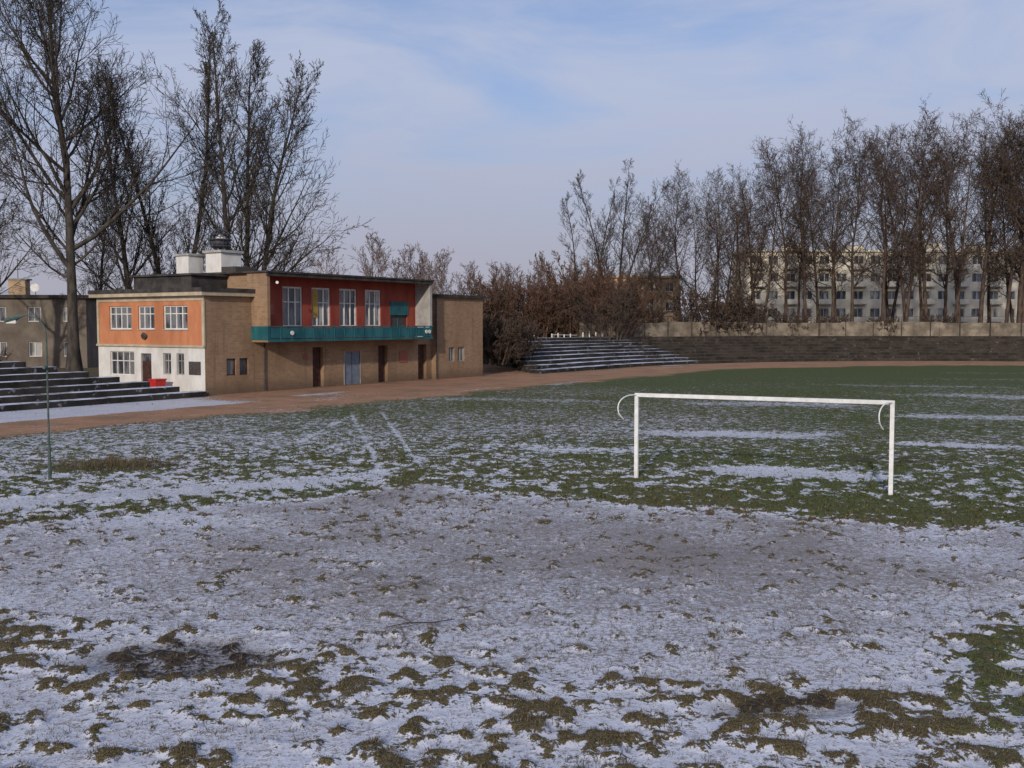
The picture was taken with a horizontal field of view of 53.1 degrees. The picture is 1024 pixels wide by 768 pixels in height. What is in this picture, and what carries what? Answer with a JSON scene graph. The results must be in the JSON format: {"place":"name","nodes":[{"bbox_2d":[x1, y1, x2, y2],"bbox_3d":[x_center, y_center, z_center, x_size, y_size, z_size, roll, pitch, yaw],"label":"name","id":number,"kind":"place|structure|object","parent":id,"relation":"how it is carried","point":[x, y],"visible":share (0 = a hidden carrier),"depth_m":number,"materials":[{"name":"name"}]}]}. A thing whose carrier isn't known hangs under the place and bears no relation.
{"place":"outdoors","nodes":[
{"label":"outdoors","id":0,"kind":"place"},
{"bbox_2d":[0,298,98,367],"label":"walls","id":1,"kind":"structure","parent":0,"point":[20,334],"depth_m":105.83,"materials":[{"name":"beige paint"}]},
{"bbox_2d":[0,307,66,356],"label":"windows","id":2,"kind":"structure","parent":1,"relation":"attached to","point":[35,349],"depth_m":105.75,"materials":[{"name":"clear glass"}]},
{"bbox_2d":[0,295,95,298],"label":"roof","id":3,"kind":"structure","parent":1,"relation":"on","point":[41,296],"depth_m":105.16,"materials":[{"name":"concrete"}]},
{"bbox_2d":[7,258,38,294],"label":"chimney and dish","id":4,"kind":"object","parent":3,"relation":"on","point":[24,282],"visible":0.85,"depth_m":107.95,"materials":[{"name":"grey concrete"}]},
{"bbox_2d":[0,333,1023,767],"bbox_3d":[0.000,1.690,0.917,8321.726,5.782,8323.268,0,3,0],"label":"ground","id":5,"kind":"structure","parent":0,"point":[834,725],"depth_m":18.33,"materials":[{"name":"white snow"}]},
{"bbox_2d":[0,347,13,361],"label":"bare shrub","id":6,"kind":"object","parent":5,"relation":"on","point":[8,355],"visible":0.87,"depth_m":80.63,"materials":[{"name":"brown plant"}]},
{"bbox_2d":[0,69,38,247],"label":"poplar tree","id":7,"kind":"object","parent":5,"relation":"on","point":[12,149],"visible":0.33,"depth_m":111.66,"materials":[{"name":"brown plant"}]},
{"bbox_2d":[4,314,51,479],"bbox_3d":[-14.029,0.454,29.647,1.254,4.928,0.213,0,3,3],"label":"street lamp","id":8,"kind":"object","parent":5,"relation":"on","point":[13,319],"visible":0.98,"depth_m":29.62,"materials":[{"name":"metal"}]},
{"bbox_2d":[0,59,60,293],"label":"poplar tree","id":9,"kind":"object","parent":5,"relation":"on","point":[8,253],"visible":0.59,"depth_m":96.38,"materials":[{"name":"brown plant"}]},
{"bbox_2d":[31,170,166,294],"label":"poplar tree","id":10,"kind":"object","parent":5,"relation":"on","point":[91,260],"visible":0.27,"depth_m":111.81,"materials":[{"name":"brown plant"}]},
{"bbox_2d":[0,361,208,411],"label":"concrete terrace","id":11,"kind":"structure","parent":5,"relation":"on","point":[23,386],"depth_m":59.30,"materials":[{"name":"grey concrete"}]},
{"bbox_2d":[148,378,166,386],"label":"red waste bin","id":12,"kind":"object","parent":11,"relation":"on","point":[156,382],"visible":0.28,"depth_m":65.75,"materials":[{"name":"plastic"}]},
{"bbox_2d":[27,54,215,289],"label":"poplar tree","id":13,"kind":"object","parent":5,"relation":"on","point":[128,272],"visible":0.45,"depth_m":96.65,"materials":[{"name":"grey plant"}]},
{"bbox_2d":[0,0,267,371],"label":"poplar tree","id":14,"kind":"object","parent":5,"relation":"on","point":[51,48],"visible":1,"depth_m":86.09,"materials":[{"name":"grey plant"}]},
{"bbox_2d":[99,38,228,274],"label":"poplar tree","id":15,"kind":"object","parent":5,"relation":"on","point":[149,232],"visible":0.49,"depth_m":96.07,"materials":[{"name":"brown plant"}]},
{"bbox_2d":[147,0,374,272],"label":"poplar tree","id":16,"kind":"object","parent":5,"relation":"on","point":[250,190],"visible":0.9,"depth_m":93.52,"materials":[{"name":"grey plant"}]},
{"bbox_2d":[88,227,485,394],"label":"stadium pavilion","id":17,"kind":"structure","parent":5,"relation":"on","point":[226,323],"depth_m":70.83,"materials":[{"name":"brick"}]},
{"bbox_2d":[108,305,463,386],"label":"windows and doors","id":18,"kind":"structure","parent":17,"relation":"in","point":[175,316],"depth_m":69.61,"materials":[{"name":"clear glass"}]},
{"bbox_2d":[270,286,407,336],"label":"upper windows","id":19,"kind":"structure","parent":17,"relation":"in","point":[292,296],"depth_m":75.60,"materials":[{"name":"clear glass"}]},
{"bbox_2d":[54,231,578,330],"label":"distant trees","id":20,"kind":"object","parent":5,"relation":"on","point":[420,274],"visible":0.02,"depth_m":199.47,"materials":[{"name":"brown plant"}]},
{"bbox_2d":[385,617,454,627],"bbox_3d":[-1.378,3.562,15.384,1.040,0.099,0.288,0,3,-4],"label":"fallen branch","id":21,"kind":"object","parent":5,"relation":"on","point":[421,622],"visible":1,"depth_m":15.34,"materials":[{"name":"brown wood"}]},
{"bbox_2d":[448,273,509,322],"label":"bare shrub","id":22,"kind":"object","parent":5,"relation":"on","point":[490,291],"visible":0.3,"depth_m":125.90,"materials":[{"name":"brown plant"}]},
{"bbox_2d":[450,276,531,323],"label":"bare shrub","id":23,"kind":"object","parent":5,"relation":"on","point":[493,300],"visible":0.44,"depth_m":124.67,"materials":[{"name":"brown plant"}]},
{"bbox_2d":[460,267,524,307],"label":"bare shrub","id":24,"kind":"object","parent":5,"relation":"on","point":[480,280],"visible":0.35,"depth_m":134.84,"materials":[{"name":"brown plant"}]},
{"bbox_2d":[483,310,524,363],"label":"bare shrub","id":25,"kind":"object","parent":5,"relation":"on","point":[499,325],"visible":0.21,"depth_m":97.01,"materials":[{"name":"brown plant"}]},
{"bbox_2d":[483,317,529,364],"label":"bare shrub","id":26,"kind":"object","parent":5,"relation":"on","point":[505,345],"visible":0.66,"depth_m":94.75,"materials":[{"name":"brown plant"}]},
{"bbox_2d":[0,389,1023,767],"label":"grass tufts","id":27,"kind":"object","parent":5,"relation":"on","point":[122,463],"visible":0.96,"depth_m":24.36,"materials":[{"name":"green plant"}]},
{"bbox_2d":[483,315,543,363],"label":"bare shrub","id":28,"kind":"object","parent":5,"relation":"on","point":[530,334],"visible":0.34,"depth_m":97.85,"materials":[{"name":"brown plant"}]},
{"bbox_2d":[484,323,546,361],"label":"bare shrub","id":29,"kind":"object","parent":5,"relation":"on","point":[533,340],"visible":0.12,"depth_m":101.75,"materials":[{"name":"brown plant"}]},
{"bbox_2d":[476,281,555,330],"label":"bare shrub","id":30,"kind":"object","parent":5,"relation":"on","point":[522,302],"visible":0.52,"depth_m":125.84,"materials":[{"name":"brown plant"}]},
{"bbox_2d":[485,289,556,333],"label":"bare shrub","id":31,"kind":"object","parent":5,"relation":"on","point":[519,305],"visible":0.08,"depth_m":129.27,"materials":[{"name":"brown plant"}]},
{"bbox_2d":[492,281,581,337],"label":"bare shrub","id":32,"kind":"object","parent":5,"relation":"on","point":[555,294],"visible":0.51,"depth_m":126.60,"materials":[{"name":"brown plant"}]},
{"bbox_2d":[492,278,586,337],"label":"bare shrub","id":33,"kind":"object","parent":5,"relation":"on","point":[525,306],"visible":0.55,"depth_m":126.23,"materials":[{"name":"brown plant"}]},
{"bbox_2d":[527,307,561,337],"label":"bare shrub","id":34,"kind":"object","parent":5,"relation":"on","point":[549,336],"visible":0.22,"depth_m":129.83,"materials":[{"name":"brown plant"}]},
{"bbox_2d":[514,270,579,335],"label":"bare shrub","id":35,"kind":"object","parent":5,"relation":"on","point":[527,280],"visible":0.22,"depth_m":137.98,"materials":[{"name":"brown plant"}]},
{"bbox_2d":[544,298,585,336],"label":"bare shrub","id":36,"kind":"object","parent":5,"relation":"on","point":[566,322],"visible":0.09,"depth_m":131.79,"materials":[{"name":"brown plant"}]},
{"bbox_2d":[523,268,609,336],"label":"bare shrub","id":37,"kind":"object","parent":5,"relation":"on","point":[587,289],"visible":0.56,"depth_m":127.94,"materials":[{"name":"brown plant"}]},
{"bbox_2d":[529,251,615,336],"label":"bare shrub","id":38,"kind":"object","parent":5,"relation":"on","point":[587,269],"visible":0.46,"depth_m":137.23,"materials":[{"name":"brown plant"}]},
{"bbox_2d":[551,332,602,337],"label":"white picket fence","id":39,"kind":"object","parent":5,"relation":"on","point":[570,334],"visible":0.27,"depth_m":123.30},
{"bbox_2d":[553,301,604,336],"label":"bare shrub","id":40,"kind":"object","parent":5,"relation":"on","point":[575,326],"visible":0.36,"depth_m":127.62,"materials":[{"name":"brown plant"}]},
{"bbox_2d":[543,274,615,330],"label":"bare shrub","id":41,"kind":"object","parent":5,"relation":"on","point":[580,290],"visible":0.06,"depth_m":136.61,"materials":[{"name":"brown plant"}]},
{"bbox_2d":[557,177,628,296],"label":"narrow poplar tree","id":42,"kind":"object","parent":5,"relation":"on","point":[602,253],"visible":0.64,"depth_m":141.91,"materials":[{"name":"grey plant"}]},
{"bbox_2d":[551,273,641,322],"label":"bare shrub","id":43,"kind":"object","parent":5,"relation":"on","point":[632,279],"visible":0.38,"depth_m":130.26,"materials":[{"name":"brown plant"}]},
{"bbox_2d":[565,269,632,317],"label":"bare shrub","id":44,"kind":"object","parent":5,"relation":"on","point":[620,278],"visible":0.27,"depth_m":135.66,"materials":[{"name":"brown plant"}]},
{"bbox_2d":[555,277,647,339],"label":"bare shrub","id":45,"kind":"object","parent":5,"relation":"on","point":[628,303],"visible":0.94,"depth_m":124.01,"materials":[{"name":"brown plant"}]},
{"bbox_2d":[510,337,699,373],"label":"concrete terrace","id":46,"kind":"structure","parent":5,"relation":"on","point":[562,354],"depth_m":112.49,"materials":[{"name":"grey concrete"}]},
{"bbox_2d":[568,158,670,311],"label":"narrow poplar tree","id":47,"kind":"object","parent":5,"relation":"on","point":[667,185],"visible":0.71,"depth_m":145.80,"materials":[{"name":"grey plant"}]},
{"bbox_2d":[579,278,660,333],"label":"bare shrub","id":48,"kind":"object","parent":5,"relation":"on","point":[636,289],"visible":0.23,"depth_m":130.39,"materials":[{"name":"brown plant"}]},
{"bbox_2d":[582,287,660,336],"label":"bare shrub","id":49,"kind":"object","parent":5,"relation":"on","point":[633,329],"visible":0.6,"depth_m":129.03,"materials":[{"name":"brown plant"}]},
{"bbox_2d":[593,278,678,322],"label":"walls","id":50,"kind":"structure","parent":5,"relation":"on","point":[664,280],"depth_m":168.00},
{"bbox_2d":[593,276,680,277],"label":"roof","id":51,"kind":"structure","parent":50,"relation":"on","point":[643,277],"depth_m":167.24,"materials":[{"name":"grey"}]},
{"bbox_2d":[627,282,673,322],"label":"windows","id":52,"kind":"structure","parent":50,"relation":"attached to","point":[667,304],"depth_m":168.13,"materials":[{"name":"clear glass"}]},
{"bbox_2d":[617,220,672,317],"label":"bare ash tree","id":53,"kind":"object","parent":5,"relation":"on","point":[640,263],"visible":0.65,"depth_m":144.03,"materials":[{"name":"brown plant"}]},
{"bbox_2d":[621,303,668,322],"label":"bare shrub","id":54,"kind":"object","parent":5,"relation":"on","point":[657,311],"visible":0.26,"depth_m":137.65,"materials":[{"name":"brown plant"}]},
{"bbox_2d":[632,213,679,309],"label":"bare ash tree","id":55,"kind":"object","parent":5,"relation":"on","point":[655,261],"visible":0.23,"depth_m":158.61,"materials":[{"name":"brown plant"}]},
{"bbox_2d":[622,193,693,322],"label":"bare ash tree","id":56,"kind":"object","parent":5,"relation":"on","point":[658,248],"visible":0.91,"depth_m":143.45,"materials":[{"name":"brown plant"}]},
{"bbox_2d":[630,161,719,318],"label":"bare ash tree","id":57,"kind":"object","parent":5,"relation":"on","point":[677,265],"visible":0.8,"depth_m":146.09,"materials":[{"name":"brown plant"}]},
{"bbox_2d":[658,193,732,321],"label":"bare ash tree","id":58,"kind":"object","parent":5,"relation":"on","point":[697,269],"visible":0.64,"depth_m":157.43,"materials":[{"name":"brown plant"}]},
{"bbox_2d":[666,283,754,335],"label":"bare shrub","id":59,"kind":"object","parent":5,"relation":"on","point":[692,300],"visible":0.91,"depth_m":137.73,"materials":[{"name":"brown plant"}]},
{"bbox_2d":[678,167,770,310],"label":"bare ash tree","id":60,"kind":"object","parent":5,"relation":"on","point":[714,225],"visible":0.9,"depth_m":147.45,"materials":[{"name":"brown plant"}]},
{"bbox_2d":[685,187,763,320],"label":"bare ash tree","id":61,"kind":"object","parent":5,"relation":"on","point":[725,283],"visible":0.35,"depth_m":158.28,"materials":[{"name":"brown plant"}]},
{"bbox_2d":[696,294,758,332],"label":"bare shrub","id":62,"kind":"object","parent":5,"relation":"on","point":[748,301],"visible":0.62,"depth_m":138.36,"materials":[{"name":"brown plant"}]},
{"bbox_2d":[704,172,773,307],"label":"bare ash tree","id":63,"kind":"object","parent":5,"relation":"on","point":[744,216],"visible":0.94,"depth_m":143.50,"materials":[{"name":"brown plant"}]},
{"bbox_2d":[724,301,781,335],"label":"bare shrub","id":64,"kind":"object","parent":5,"relation":"on","point":[760,317],"visible":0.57,"depth_m":139.91,"materials":[{"name":"brown plant"}]},
{"bbox_2d":[617,393,894,494],"bbox_3d":[6.511,1.692,27.991,7.305,2.650,1.050,2,4,25],"label":"football goal","id":65,"kind":"object","parent":5,"relation":"on","point":[891,403],"visible":0.92,"depth_m":28.09,"materials":[{"name":"white paint"}]},
{"bbox_2d":[720,199,792,318],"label":"bare ash tree","id":66,"kind":"object","parent":5,"relation":"on","point":[763,288],"visible":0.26,"depth_m":157.33,"materials":[{"name":"brown plant"}]},
{"bbox_2d":[723,153,797,321],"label":"bare ash tree","id":67,"kind":"object","parent":5,"relation":"on","point":[771,256],"visible":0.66,"depth_m":145.88,"materials":[{"name":"brown plant"}]},
{"bbox_2d":[734,135,838,317],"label":"bare ash tree","id":68,"kind":"object","parent":5,"relation":"on","point":[765,151],"visible":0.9,"depth_m":145.05,"materials":[{"name":"brown plant"}]},
{"bbox_2d":[771,309,816,335],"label":"bare shrub","id":69,"kind":"object","parent":5,"relation":"on","point":[796,319],"visible":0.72,"depth_m":141.85,"materials":[{"name":"brown plant"}]},
{"bbox_2d":[750,116,850,322],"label":"bare ash tree","id":70,"kind":"object","parent":5,"relation":"on","point":[802,254],"visible":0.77,"depth_m":145.35,"materials":[{"name":"brown plant"}]},
{"bbox_2d":[579,321,1023,336],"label":"stadium wall","id":71,"kind":"structure","parent":5,"relation":"on","point":[675,328],"depth_m":140.15,"materials":[{"name":"grey concrete"}]},
{"bbox_2d":[761,141,846,321],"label":"bare ash tree","id":72,"kind":"object","parent":5,"relation":"on","point":[816,289],"visible":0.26,"depth_m":159.78,"materials":[{"name":"brown plant"}]},
{"bbox_2d":[774,162,840,316],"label":"bare ash tree","id":73,"kind":"object","parent":5,"relation":"on","point":[798,290],"visible":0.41,"depth_m":156.70,"materials":[{"name":"brown plant"}]},
{"bbox_2d":[818,302,821,335],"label":"fence pole","id":74,"kind":"object","parent":5,"relation":"on","point":[820,307],"visible":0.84,"depth_m":140.91,"materials":[{"name":"grey metal"}]},
{"bbox_2d":[627,336,1023,363],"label":"concrete terrace","id":75,"kind":"structure","parent":5,"relation":"on","point":[719,349],"depth_m":130.29,"materials":[{"name":"grey concrete"}]},
{"bbox_2d":[599,316,1023,336],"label":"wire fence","id":76,"kind":"object","parent":75,"relation":"on","point":[792,324],"visible":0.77,"depth_m":138.00,"materials":[{"name":"grey metal"}]},
{"bbox_2d":[796,176,860,319],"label":"bare ash tree","id":77,"kind":"object","parent":5,"relation":"on","point":[839,238],"visible":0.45,"depth_m":156.85,"materials":[{"name":"brown plant"}]},
{"bbox_2d":[784,138,883,322],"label":"bare ash tree","id":78,"kind":"object","parent":5,"relation":"on","point":[838,191],"visible":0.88,"depth_m":144.60,"materials":[{"name":"brown plant"}]},
{"bbox_2d":[816,312,851,334],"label":"bare shrub","id":79,"kind":"object","parent":5,"relation":"on","point":[843,318],"visible":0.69,"depth_m":143.43,"materials":[{"name":"brown plant"}]},
{"bbox_2d":[793,107,914,321],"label":"bare ash tree","id":80,"kind":"object","parent":5,"relation":"on","point":[855,165],"visible":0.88,"depth_m":144.21,"materials":[{"name":"brown plant"}]},
{"bbox_2d":[732,239,1019,322],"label":"apartment block","id":81,"kind":"structure","parent":5,"relation":"on","point":[867,300],"depth_m":192.11,"materials":[{"name":"beige concrete"}]},
{"bbox_2d":[743,256,1015,316],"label":"windows","id":82,"kind":"structure","parent":81,"relation":"in","point":[976,277],"depth_m":192.24,"materials":[{"name":"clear glass"}]},
{"bbox_2d":[866,316,903,335],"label":"bare shrub","id":83,"kind":"object","parent":5,"relation":"on","point":[889,321],"visible":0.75,"depth_m":141.50,"materials":[{"name":"brown plant"}]},
{"bbox_2d":[817,124,959,320],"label":"bare ash tree","id":84,"kind":"object","parent":5,"relation":"on","point":[879,176],"visible":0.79,"depth_m":143.72,"materials":[{"name":"brown plant"}]},
{"bbox_2d":[854,136,928,321],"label":"bare ash tree","id":85,"kind":"object","parent":5,"relation":"on","point":[894,301],"visible":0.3,"depth_m":156.27,"materials":[{"name":"brown plant"}]},
{"bbox_2d":[858,129,956,321],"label":"bare ash tree","id":86,"kind":"object","parent":5,"relation":"on","point":[905,303],"visible":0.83,"depth_m":143.29,"materials":[{"name":"brown plant"}]},
{"bbox_2d":[856,136,973,321],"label":"bare ash tree","id":87,"kind":"object","parent":5,"relation":"on","point":[920,299],"visible":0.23,"depth_m":158.44,"materials":[{"name":"brown plant"}]},
{"bbox_2d":[850,96,983,320],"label":"bare ash tree","id":88,"kind":"object","parent":5,"relation":"on","point":[925,160],"visible":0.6,"depth_m":144.96,"materials":[{"name":"brown plant"}]},
{"bbox_2d":[919,312,957,322],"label":"bare shrub","id":89,"kind":"object","parent":5,"relation":"on","point":[945,320],"visible":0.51,"depth_m":142.86,"materials":[{"name":"brown plant"}]},
{"bbox_2d":[898,133,1012,319],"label":"bare ash tree","id":90,"kind":"object","parent":5,"relation":"on","point":[945,285],"visible":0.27,"depth_m":157.88,"materials":[{"name":"brown plant"}]},
{"bbox_2d":[906,118,1023,322],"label":"bare ash tree","id":91,"kind":"object","parent":5,"relation":"on","point":[958,281],"visible":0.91,"depth_m":142.97,"materials":[{"name":"brown plant"}]},
{"bbox_2d":[938,134,1010,322],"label":"bare ash tree","id":92,"kind":"object","parent":5,"relation":"on","point":[988,305],"visible":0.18,"depth_m":159.61,"materials":[{"name":"brown plant"}]},
{"bbox_2d":[941,89,1023,322],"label":"bare ash tree","id":93,"kind":"object","parent":5,"relation":"on","point":[984,268],"visible":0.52,"depth_m":146.97,"materials":[{"name":"brown plant"}]},
{"bbox_2d":[950,110,1023,322],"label":"bare ash tree","id":94,"kind":"object","parent":5,"relation":"on","point":[1020,293],"visible":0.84,"depth_m":141.70,"materials":[{"name":"brown plant"}]},
{"bbox_2d":[967,110,1023,322],"bbox_3d":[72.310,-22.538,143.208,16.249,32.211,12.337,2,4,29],"label":"bare ash tree","id":95,"kind":"object","parent":5,"relation":"on","point":[1017,249],"visible":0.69,"depth_m":143.62,"materials":[{"name":"brown plant"}]},
{"bbox_2d":[979,142,1023,322],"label":"bare ash tree","id":96,"kind":"object","parent":5,"relation":"on","point":[1010,309],"visible":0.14,"depth_m":156.76,"materials":[{"name":"brown plant"}]},
{"bbox_2d":[998,170,1023,282],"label":"bare ash tree","id":97,"kind":"object","parent":5,"relation":"on","point":[1009,247],"visible":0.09,"depth_m":156.29,"materials":[{"name":"brown plant"}]},
{"bbox_2d":[0,0,1023,321],"label":"sky","id":98,"kind":"structure","parent":0,"point":[465,126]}
]}

